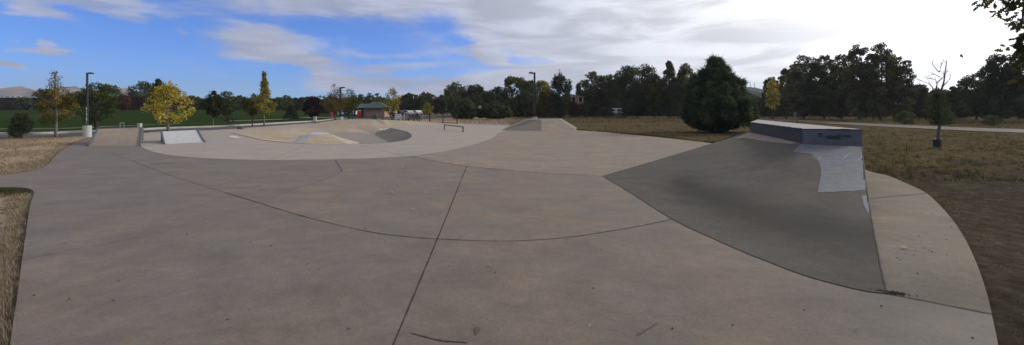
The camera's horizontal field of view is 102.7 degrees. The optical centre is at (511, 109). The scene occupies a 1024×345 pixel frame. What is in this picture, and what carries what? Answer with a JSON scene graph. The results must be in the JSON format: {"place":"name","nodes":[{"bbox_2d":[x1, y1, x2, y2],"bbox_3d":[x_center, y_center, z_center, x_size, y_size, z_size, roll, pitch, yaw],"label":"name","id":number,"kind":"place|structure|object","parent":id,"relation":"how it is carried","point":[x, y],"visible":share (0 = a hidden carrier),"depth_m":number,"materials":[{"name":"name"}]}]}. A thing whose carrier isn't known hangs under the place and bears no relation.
{"place":"outdoors","nodes":[
{"label":"outdoors","id":0,"kind":"place"},
{"bbox_2d":[0,86,189,97],"bbox_3d":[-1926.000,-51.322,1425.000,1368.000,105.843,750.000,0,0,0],"label":"mountains","id":1,"kind":"structure","parent":0,"point":[18,91],"depth_m":1737.33,"materials":[{"name":"grey"}]},
{"bbox_2d":[0,120,331,136],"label":"road","id":2,"kind":"structure","parent":0,"point":[145,131],"depth_m":33.49,"materials":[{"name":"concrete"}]},
{"bbox_2d":[0,110,356,131],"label":"lawn","id":3,"kind":"structure","parent":0,"point":[124,118],"depth_m":60.49,"materials":[{"name":"green plant"}]},
{"bbox_2d":[0,101,98,109],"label":"undergrowth","id":4,"kind":"object","parent":3,"relation":"on","point":[9,105],"visible":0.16,"depth_m":139.04,"materials":[{"name":"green plant"}]},
{"bbox_2d":[284,103,298,118],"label":"spruce tree","id":5,"kind":"object","parent":3,"relation":"on","point":[291,111],"visible":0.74,"depth_m":66.36,"materials":[{"name":"green plant"}]},
{"bbox_2d":[312,95,333,113],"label":"tree","id":6,"kind":"object","parent":3,"relation":"on","point":[322,111],"visible":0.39,"depth_m":111.43,"materials":[{"name":"green plant"}]},
{"bbox_2d":[347,115,530,119],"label":"car park","id":7,"kind":"structure","parent":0,"point":[402,117],"depth_m":84.28,"materials":[{"name":"grey asphalt"}]},
{"bbox_2d":[354,102,389,116],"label":"restroom building","id":8,"kind":"structure","parent":7,"relation":"on","point":[371,109],"depth_m":84.09,"materials":[{"name":"beige brick"}]},
{"bbox_2d":[0,122,997,344],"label":"pavement","id":9,"kind":"structure","parent":0,"point":[202,281],"depth_m":4.46,"materials":[{"name":"concrete"}]},
{"bbox_2d":[86,127,143,145],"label":"quarter ramp","id":10,"kind":"structure","parent":9,"relation":"on","point":[129,136],"depth_m":19.10,"materials":[{"name":"beige concrete"}]},
{"bbox_2d":[160,129,205,143],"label":"ramp","id":11,"kind":"structure","parent":9,"relation":"on","point":[181,136],"depth_m":20.38,"materials":[{"name":"grey concrete"}]},
{"bbox_2d":[223,119,446,143],"bbox_3d":[-13.924,1.532,33.713,16.623,1.134,29.683,0,0,0],"label":"skate bowl","id":12,"kind":"object","parent":9,"relation":"on","point":[365,131],"visible":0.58,"depth_m":34.03,"materials":[{"name":"beige concrete"}]},
{"bbox_2d":[291,132,358,143],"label":"pyramid ramp","id":13,"kind":"structure","parent":12,"relation":"on","point":[319,138],"depth_m":22.59,"materials":[{"name":"beige concrete"}]},
{"bbox_2d":[411,331,467,341],"bbox_3d":[-0.516,1.594,2.863,0.441,0.001,0.051,0,0,15],"label":"pavement stain","id":14,"kind":"object","parent":9,"relation":"on","point":[442,339],"visible":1,"depth_m":2.84,"materials":[{"name":"concrete"}]},
{"bbox_2d":[24,146,990,344],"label":"pavement joint lines","id":15,"kind":"object","parent":9,"relation":"on","point":[515,240],"visible":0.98,"depth_m":5.24,"materials":[{"name":"black"}]},
{"bbox_2d":[503,118,576,130],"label":"hip ramp","id":16,"kind":"structure","parent":9,"relation":"on","point":[558,124],"depth_m":32.57,"materials":[{"name":"concrete"}]},
{"bbox_2d":[603,120,887,293],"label":"bank ramp","id":17,"kind":"structure","parent":9,"relation":"on","point":[794,197],"depth_m":6.99,"materials":[{"name":"concrete"}]},
{"bbox_2d":[0,121,1023,344],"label":"dirt ground","id":18,"kind":"structure","parent":0,"point":[1013,285],"depth_m":8.90,"materials":[{"name":"brown soil"}]},
{"bbox_2d":[0,190,35,344],"bbox_3d":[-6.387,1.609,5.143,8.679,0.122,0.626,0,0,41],"label":"dry grass","id":19,"kind":"structure","parent":18,"relation":"on","point":[9,254],"depth_m":4.51,"materials":[{"name":"plant"}]},
{"bbox_2d":[0,187,32,197],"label":"grass","id":20,"kind":"structure","parent":19,"relation":"on","point":[8,191],"depth_m":8.07,"materials":[{"name":"green plant"}]},
{"bbox_2d":[3,110,36,138],"bbox_3d":[-27.865,0.841,23.181,1.153,1.719,1.386,0,0,41],"label":"pine shrub","id":21,"kind":"object","parent":18,"relation":"on","point":[22,122],"visible":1,"depth_m":23.08,"materials":[{"name":"green plant"}]},
{"bbox_2d":[0,136,89,174],"bbox_3d":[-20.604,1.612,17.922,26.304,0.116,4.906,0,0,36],"label":"dry grass","id":22,"kind":"structure","parent":18,"relation":"on","point":[28,165],"depth_m":15.62,"materials":[{"name":"plant"}]},
{"bbox_2d":[31,70,79,136],"bbox_3d":[-27.482,-0.381,24.787,1.784,4.202,2.186,0,0,2],"label":"tree","id":23,"kind":"object","parent":18,"relation":"on","point":[63,101],"visible":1,"depth_m":24.63,"materials":[{"name":"green plant"}]},
{"bbox_2d":[405,113,457,123],"bbox_3d":[-9.896,1.040,49.265,9.694,1.240,0.141,0,0,39],"label":"metal fence","id":24,"kind":"object","parent":18,"relation":"on","point":[433,118],"visible":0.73,"depth_m":49.17,"materials":[{"name":"black metal"}]},
{"bbox_2d":[577,129,737,142],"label":"grass","id":25,"kind":"structure","parent":18,"relation":"on","point":[731,135],"depth_m":24.84,"materials":[{"name":"plant"}]},
{"bbox_2d":[914,57,951,146],"bbox_3d":[18.774,-0.402,17.996,1.608,4.091,0.917,0,0,0],"label":"bare tree","id":26,"kind":"object","parent":18,"relation":"on","point":[938,117],"visible":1,"depth_m":17.92,"materials":[{"name":"brown plant"}]},
{"bbox_2d":[884,174,1023,344],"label":"grass","id":27,"kind":"structure","parent":18,"relation":"on","point":[936,197],"depth_m":5.39,"materials":[{"name":"plant"}]},
{"bbox_2d":[922,166,1023,314],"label":"dry grass","id":28,"kind":"structure","parent":18,"relation":"on","point":[985,205],"depth_m":7.06,"materials":[{"name":"brown plant"}]},
{"bbox_2d":[955,71,993,119],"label":"tree","id":29,"kind":"object","parent":18,"relation":"on","point":[972,108],"visible":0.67,"depth_m":59.92,"materials":[{"name":"green plant"}]},
{"bbox_2d":[959,0,1023,86],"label":"oak tree","id":30,"kind":"object","parent":18,"relation":"on","point":[1017,25],"visible":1,"depth_m":5.55,"materials":[{"name":"green plant"}]},
{"bbox_2d":[0,0,1023,109],"label":"sky","id":31,"kind":"structure","parent":0,"point":[304,48],"materials":[{"name":"blue"}]},
{"bbox_2d":[389,113,1017,120],"bbox_3d":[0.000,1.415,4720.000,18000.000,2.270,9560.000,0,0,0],"label":"ground","id":32,"kind":"structure","parent":0,"point":[555,117],"depth_m":78.47,"materials":[{"name":"plant"}]},
{"bbox_2d":[10,96,34,110],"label":"tree","id":33,"kind":"object","parent":32,"relation":"on","point":[28,101],"visible":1,"depth_m":117.42,"materials":[{"name":"green plant"}]},
{"bbox_2d":[0,96,51,109],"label":"commercial building","id":34,"kind":"structure","parent":32,"relation":"on","point":[10,99],"depth_m":150.00,"materials":[{"name":"white"}]},
{"bbox_2d":[31,88,52,107],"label":"tree","id":35,"kind":"object","parent":32,"relation":"on","point":[40,99],"visible":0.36,"depth_m":133.98,"materials":[{"name":"green plant"}]},
{"bbox_2d":[82,72,93,136],"bbox_3d":[-25.453,-0.269,24.615,0.546,3.937,0.400,0,0,0],"label":"street lamp","id":36,"kind":"object","parent":32,"relation":"on","point":[87,130],"visible":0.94,"depth_m":24.58,"materials":[{"name":"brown metal"}]},
{"bbox_2d":[69,81,117,129],"bbox_3d":[-30.676,-0.170,30.220,2.572,3.781,2.959,0,0,-31],"label":"tree","id":37,"kind":"object","parent":32,"relation":"on","point":[103,93],"visible":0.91,"depth_m":30.07,"materials":[{"name":"green plant"}]},
{"bbox_2d":[99,84,126,106],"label":"tree","id":38,"kind":"object","parent":32,"relation":"on","point":[118,90],"visible":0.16,"depth_m":130.66,"materials":[{"name":"green plant"}]},
{"bbox_2d":[114,94,132,111],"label":"tree","id":39,"kind":"object","parent":32,"relation":"on","point":[122,105],"visible":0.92,"depth_m":104.84,"materials":[{"name":"red plant"}]},
{"bbox_2d":[127,97,145,110],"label":"tree","id":40,"kind":"object","parent":32,"relation":"on","point":[139,102],"visible":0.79,"depth_m":110.02,"materials":[{"name":"red plant"}]},
{"bbox_2d":[125,80,153,109],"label":"tree","id":41,"kind":"object","parent":32,"relation":"on","point":[145,87],"visible":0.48,"depth_m":138.27,"materials":[{"name":"green plant"}]},
{"bbox_2d":[147,82,166,124],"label":"tree","id":42,"kind":"object","parent":32,"relation":"on","point":[156,85],"visible":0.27,"depth_m":41.14,"materials":[{"name":"green plant"}]},
{"bbox_2d":[140,80,195,130],"bbox_3d":[-25.942,-0.258,31.225,3.273,3.955,3.030,0,0,-1],"label":"tree","id":43,"kind":"object","parent":32,"relation":"on","point":[170,91],"visible":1,"depth_m":30.89,"materials":[{"name":"yellow plant"}]},
{"bbox_2d":[0,118,346,134],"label":"kerb","id":44,"kind":"structure","parent":32,"relation":"on","point":[59,132],"depth_m":36.07,"materials":[{"name":"concrete"}]},
{"bbox_2d":[199,90,224,125],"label":"tree","id":45,"kind":"object","parent":32,"relation":"on","point":[216,110],"visible":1,"depth_m":38.06,"materials":[{"name":"green plant"}]},
{"bbox_2d":[217,91,240,116],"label":"tree","id":46,"kind":"object","parent":32,"relation":"on","point":[228,110],"visible":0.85,"depth_m":64.69,"materials":[{"name":"green plant"}]},
{"bbox_2d":[239,93,260,125],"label":"tree","id":47,"kind":"object","parent":32,"relation":"on","point":[251,111],"visible":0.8,"depth_m":40.99,"materials":[{"name":"green plant"}]},
{"bbox_2d":[74,95,449,113],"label":"woods","id":48,"kind":"object","parent":32,"relation":"on","point":[240,98],"visible":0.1,"depth_m":149.00,"materials":[{"name":"green plant"}]},
{"bbox_2d":[251,71,276,125],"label":"tree","id":49,"kind":"object","parent":32,"relation":"on","point":[264,90],"visible":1,"depth_m":40.65,"materials":[{"name":"yellow plant"}]},
{"bbox_2d":[268,97,284,109],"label":"tree","id":50,"kind":"object","parent":32,"relation":"on","point":[278,104],"visible":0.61,"depth_m":131.04,"materials":[{"name":"green plant"}]},
{"bbox_2d":[293,97,309,109],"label":"tree","id":51,"kind":"object","parent":32,"relation":"on","point":[302,100],"visible":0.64,"depth_m":134.99,"materials":[{"name":"green plant"}]},
{"bbox_2d":[302,96,323,118],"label":"tree","id":52,"kind":"object","parent":32,"relation":"on","point":[310,103],"visible":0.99,"depth_m":68.56,"materials":[{"name":"red plant"}]},
{"bbox_2d":[319,84,348,119],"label":"tree","id":53,"kind":"object","parent":32,"relation":"on","point":[343,104],"visible":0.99,"depth_m":61.56,"materials":[{"name":"green plant"}]},
{"bbox_2d":[342,89,357,118],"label":"tree","id":54,"kind":"object","parent":32,"relation":"on","point":[348,110],"visible":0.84,"depth_m":70.90,"materials":[{"name":"green plant"}]},
{"bbox_2d":[346,94,367,109],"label":"tree","id":55,"kind":"object","parent":32,"relation":"on","point":[359,100],"visible":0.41,"depth_m":117.15,"materials":[{"name":"green plant"}]},
{"bbox_2d":[363,93,384,103],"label":"tree","id":56,"kind":"object","parent":32,"relation":"on","point":[373,99],"visible":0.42,"depth_m":119.09,"materials":[{"name":"green plant"}]},
{"bbox_2d":[383,89,401,119],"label":"tree","id":57,"kind":"object","parent":32,"relation":"on","point":[392,103],"visible":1,"depth_m":61.47,"materials":[{"name":"yellow plant"}]},
{"bbox_2d":[393,92,420,109],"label":"tree","id":58,"kind":"object","parent":32,"relation":"on","point":[408,100],"visible":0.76,"depth_m":131.67,"materials":[{"name":"green plant"}]},
{"bbox_2d":[415,92,439,112],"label":"tree","id":59,"kind":"object","parent":32,"relation":"on","point":[424,96],"visible":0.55,"depth_m":134.00,"materials":[{"name":"green plant"}]},
{"bbox_2d":[422,102,433,113],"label":"tree","id":60,"kind":"object","parent":32,"relation":"on","point":[427,104],"visible":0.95,"depth_m":76.06,"materials":[{"name":"yellow plant"}]},
{"bbox_2d":[430,94,450,114],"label":"tree","id":61,"kind":"object","parent":32,"relation":"on","point":[440,104],"visible":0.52,"depth_m":128.75,"materials":[{"name":"green plant"}]},
{"bbox_2d":[442,81,466,113],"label":"tree","id":62,"kind":"object","parent":32,"relation":"on","point":[452,90],"visible":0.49,"depth_m":110.71,"materials":[{"name":"green plant"}]},
{"bbox_2d":[449,97,478,118],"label":"pine tree","id":63,"kind":"object","parent":32,"relation":"on","point":[466,108],"visible":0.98,"depth_m":68.89,"materials":[{"name":"green plant"}]},
{"bbox_2d":[462,84,484,97],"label":"tree","id":64,"kind":"object","parent":32,"relation":"on","point":[477,89],"visible":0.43,"depth_m":110.57,"materials":[{"name":"green plant"}]},
{"bbox_2d":[472,100,486,113],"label":"tree","id":65,"kind":"object","parent":32,"relation":"on","point":[481,102],"visible":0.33,"depth_m":95.09,"materials":[{"name":"green plant"}]},
{"bbox_2d":[480,91,495,104],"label":"tree","id":66,"kind":"object","parent":32,"relation":"on","point":[486,95],"visible":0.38,"depth_m":99.27,"materials":[{"name":"green plant"}]},
{"bbox_2d":[460,118,524,124],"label":"dry grass","id":67,"kind":"structure","parent":32,"relation":"on","point":[489,121],"depth_m":56.09,"materials":[{"name":"plant"}]},
{"bbox_2d":[477,101,514,118],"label":"pine tree","id":68,"kind":"object","parent":32,"relation":"on","point":[494,110],"visible":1,"depth_m":70.06,"materials":[{"name":"green plant"}]},
{"bbox_2d":[494,75,533,116],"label":"tree","id":69,"kind":"object","parent":32,"relation":"on","point":[505,90],"visible":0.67,"depth_m":97.34,"materials":[{"name":"green plant"}]},
{"bbox_2d":[519,80,539,116],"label":"tree","id":70,"kind":"object","parent":32,"relation":"on","point":[530,103],"visible":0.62,"depth_m":96.74,"materials":[{"name":"green plant"}]},
{"bbox_2d":[529,72,536,118],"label":"street lamp","id":71,"kind":"object","parent":32,"relation":"on","point":[534,106],"visible":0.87,"depth_m":70.96,"materials":[{"name":"brown metal"}]},
{"bbox_2d":[536,80,551,94],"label":"tree","id":72,"kind":"object","parent":32,"relation":"on","point":[542,85],"visible":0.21,"depth_m":106.62,"materials":[{"name":"yellow plant"}]},
{"bbox_2d":[530,91,562,117],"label":"tree","id":73,"kind":"object","parent":32,"relation":"on","point":[540,104],"visible":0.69,"depth_m":87.08,"materials":[{"name":"green plant"}]},
{"bbox_2d":[547,70,573,117],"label":"tree","id":74,"kind":"object","parent":32,"relation":"on","point":[558,100],"visible":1,"depth_m":83.61,"materials":[{"name":"green plant"}]},
{"bbox_2d":[562,94,583,116],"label":"house","id":75,"kind":"structure","parent":32,"relation":"on","point":[578,99],"depth_m":93.25,"materials":[{"name":"beige brick"}]},
{"bbox_2d":[567,101,579,114],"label":"tree","id":76,"kind":"object","parent":32,"relation":"on","point":[574,105],"visible":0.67,"depth_m":89.38,"materials":[{"name":"green plant"}]},
{"bbox_2d":[577,103,589,116],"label":"tree","id":77,"kind":"object","parent":32,"relation":"on","point":[585,110],"visible":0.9,"depth_m":88.47,"materials":[{"name":"green plant"}]},
{"bbox_2d":[579,71,606,115],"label":"tree","id":78,"kind":"object","parent":32,"relation":"on","point":[589,91],"visible":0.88,"depth_m":94.39,"materials":[{"name":"green plant"}]},
{"bbox_2d":[602,107,613,115],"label":"tree","id":79,"kind":"object","parent":32,"relation":"on","point":[607,111],"visible":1,"depth_m":79.62,"materials":[{"name":"green plant"}]},
{"bbox_2d":[597,74,625,107],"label":"tree","id":80,"kind":"object","parent":32,"relation":"on","point":[610,100],"visible":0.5,"depth_m":92.93,"materials":[{"name":"green plant"}]},
{"bbox_2d":[618,106,633,117],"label":"tree","id":81,"kind":"object","parent":32,"relation":"on","point":[627,110],"visible":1,"depth_m":79.78,"materials":[{"name":"green plant"}]},
{"bbox_2d":[611,63,667,116],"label":"tree","id":82,"kind":"object","parent":32,"relation":"on","point":[637,103],"visible":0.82,"depth_m":84.04,"materials":[{"name":"green plant"}]},
{"bbox_2d":[643,73,666,117],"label":"tree","id":83,"kind":"object","parent":32,"relation":"on","point":[651,109],"visible":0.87,"depth_m":81.21,"materials":[{"name":"green plant"}]},
{"bbox_2d":[658,60,675,115],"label":"tree","id":84,"kind":"object","parent":32,"relation":"on","point":[669,72],"visible":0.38,"depth_m":83.49,"materials":[{"name":"green plant"}]},
{"bbox_2d":[657,82,684,117],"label":"tree","id":85,"kind":"object","parent":32,"relation":"on","point":[672,96],"visible":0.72,"depth_m":77.17,"materials":[{"name":"green plant"}]},
{"bbox_2d":[674,63,695,99],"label":"tree","id":86,"kind":"object","parent":32,"relation":"on","point":[683,73],"visible":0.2,"depth_m":81.26,"materials":[{"name":"green plant"}]},
{"bbox_2d":[678,54,761,131],"bbox_3d":[14.815,-1.275,29.448,5.556,5.949,5.686,0,0,18],"label":"pine tree","id":87,"kind":"object","parent":32,"relation":"on","point":[717,97],"visible":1,"depth_m":28.42,"materials":[{"name":"green plant"}]},
{"bbox_2d":[451,73,1023,116],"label":"woods","id":88,"kind":"object","parent":32,"relation":"on","point":[473,98],"visible":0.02,"depth_m":100.27,"materials":[{"name":"green plant"}]},
{"bbox_2d":[755,96,768,115],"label":"tree","id":89,"kind":"object","parent":32,"relation":"on","point":[761,113],"visible":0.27,"depth_m":86.60,"materials":[{"name":"green plant"}]},
{"bbox_2d":[760,77,777,117],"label":"tree","id":90,"kind":"object","parent":32,"relation":"on","point":[767,109],"visible":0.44,"depth_m":83.95,"materials":[{"name":"green plant"}]},
{"bbox_2d":[765,77,780,118],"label":"tree","id":91,"kind":"object","parent":32,"relation":"on","point":[774,92],"visible":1,"depth_m":66.44,"materials":[{"name":"yellow plant"}]},
{"bbox_2d":[772,68,797,117],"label":"tree","id":92,"kind":"object","parent":32,"relation":"on","point":[785,111],"visible":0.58,"depth_m":79.48,"materials":[{"name":"green plant"}]},
{"bbox_2d":[565,116,1023,122],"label":"dry grass","id":93,"kind":"structure","parent":32,"relation":"on","point":[849,119],"depth_m":58.15,"materials":[{"name":"plant"}]},
{"bbox_2d":[782,55,823,118],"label":"tree","id":94,"kind":"object","parent":32,"relation":"on","point":[803,96],"visible":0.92,"depth_m":71.11,"materials":[{"name":"green plant"}]},
{"bbox_2d":[807,54,838,119],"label":"tree","id":95,"kind":"object","parent":32,"relation":"on","point":[824,110],"visible":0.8,"depth_m":69.32,"materials":[{"name":"green plant"}]},
{"bbox_2d":[826,54,857,119],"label":"tree","id":96,"kind":"object","parent":32,"relation":"on","point":[839,110],"visible":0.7,"depth_m":67.41,"materials":[{"name":"green plant"}]},
{"bbox_2d":[840,44,880,119],"bbox_3d":[52.600,-4.141,61.918,4.456,11.722,5.029,0,0,16],"label":"tree","id":97,"kind":"object","parent":32,"relation":"on","point":[855,99],"visible":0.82,"depth_m":61.59,"materials":[{"name":"green plant"}]},
{"bbox_2d":[861,42,903,120],"bbox_3d":[53.770,-4.076,60.007,4.880,11.592,5.183,0,0,30],"label":"tree","id":98,"kind":"object","parent":32,"relation":"on","point":[879,103],"visible":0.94,"depth_m":59.16,"materials":[{"name":"green plant"}]},
{"bbox_2d":[885,56,919,117],"bbox_3d":[56.827,-3.102,60.119,3.714,9.643,3.690,0,0,7],"label":"tree","id":99,"kind":"object","parent":32,"relation":"on","point":[910,92],"visible":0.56,"depth_m":59.18,"materials":[{"name":"green plant"}]},
{"bbox_2d":[892,110,916,123],"bbox_3d":[43.929,0.889,45.715,2.034,1.662,1.869,0,0,-4],"label":"shrub","id":100,"kind":"object","parent":32,"relation":"on","point":[902,115],"visible":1,"depth_m":45.59,"materials":[{"name":"green plant"}]},
{"bbox_2d":[903,83,936,119],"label":"tree","id":101,"kind":"object","parent":32,"relation":"on","point":[919,105],"visible":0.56,"depth_m":65.20,"materials":[{"name":"green plant"}]},
{"bbox_2d":[921,88,959,116],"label":"tree","id":102,"kind":"object","parent":32,"relation":"on","point":[938,90],"visible":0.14,"depth_m":69.58,"materials":[{"name":"green plant"}]},
{"bbox_2d":[930,108,956,124],"bbox_3d":[46.811,0.713,44.459,2.200,2.014,2.004,0,0,28],"label":"shrub","id":103,"kind":"object","parent":32,"relation":"on","point":[951,120],"visible":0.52,"depth_m":43.93,"materials":[{"name":"green plant"}]},
{"bbox_2d":[942,86,968,119],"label":"tree","id":104,"kind":"object","parent":32,"relation":"on","point":[953,98],"visible":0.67,"depth_m":65.66,"materials":[{"name":"green plant"}]},
{"bbox_2d":[981,115,1005,125],"bbox_3d":[50.220,1.120,42.779,1.617,1.200,1.674,0,0,40],"label":"shrub","id":105,"kind":"object","parent":32,"relation":"on","point":[991,119],"visible":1,"depth_m":42.58,"materials":[{"name":"green plant"}]},
{"bbox_2d":[973,53,1023,121],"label":"tree","id":106,"kind":"object","parent":32,"relation":"on","point":[995,77],"visible":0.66,"depth_m":55.69,"materials":[{"name":"green plant"}]},
{"bbox_2d":[999,54,1023,119],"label":"tree","id":107,"kind":"object","parent":32,"relation":"on","point":[1013,90],"visible":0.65,"depth_m":52.60,"materials":[{"name":"green plant"}]},
{"bbox_2d":[746,87,763,96],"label":"hills","id":108,"kind":"structure","parent":0,"point":[756,91],"depth_m":481.89,"materials":[{"name":"grey"}]},
{"bbox_2d":[574,116,1023,132],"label":"trail","id":109,"kind":"object","parent":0,"point":[936,127],"visible":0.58,"depth_m":38.96,"materials":[{"name":"concrete"}]},
{"bbox_2d":[575,121,1023,181],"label":"dry grass","id":110,"kind":"structure","parent":0,"point":[929,151],"depth_m":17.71,"materials":[{"name":"plant"}]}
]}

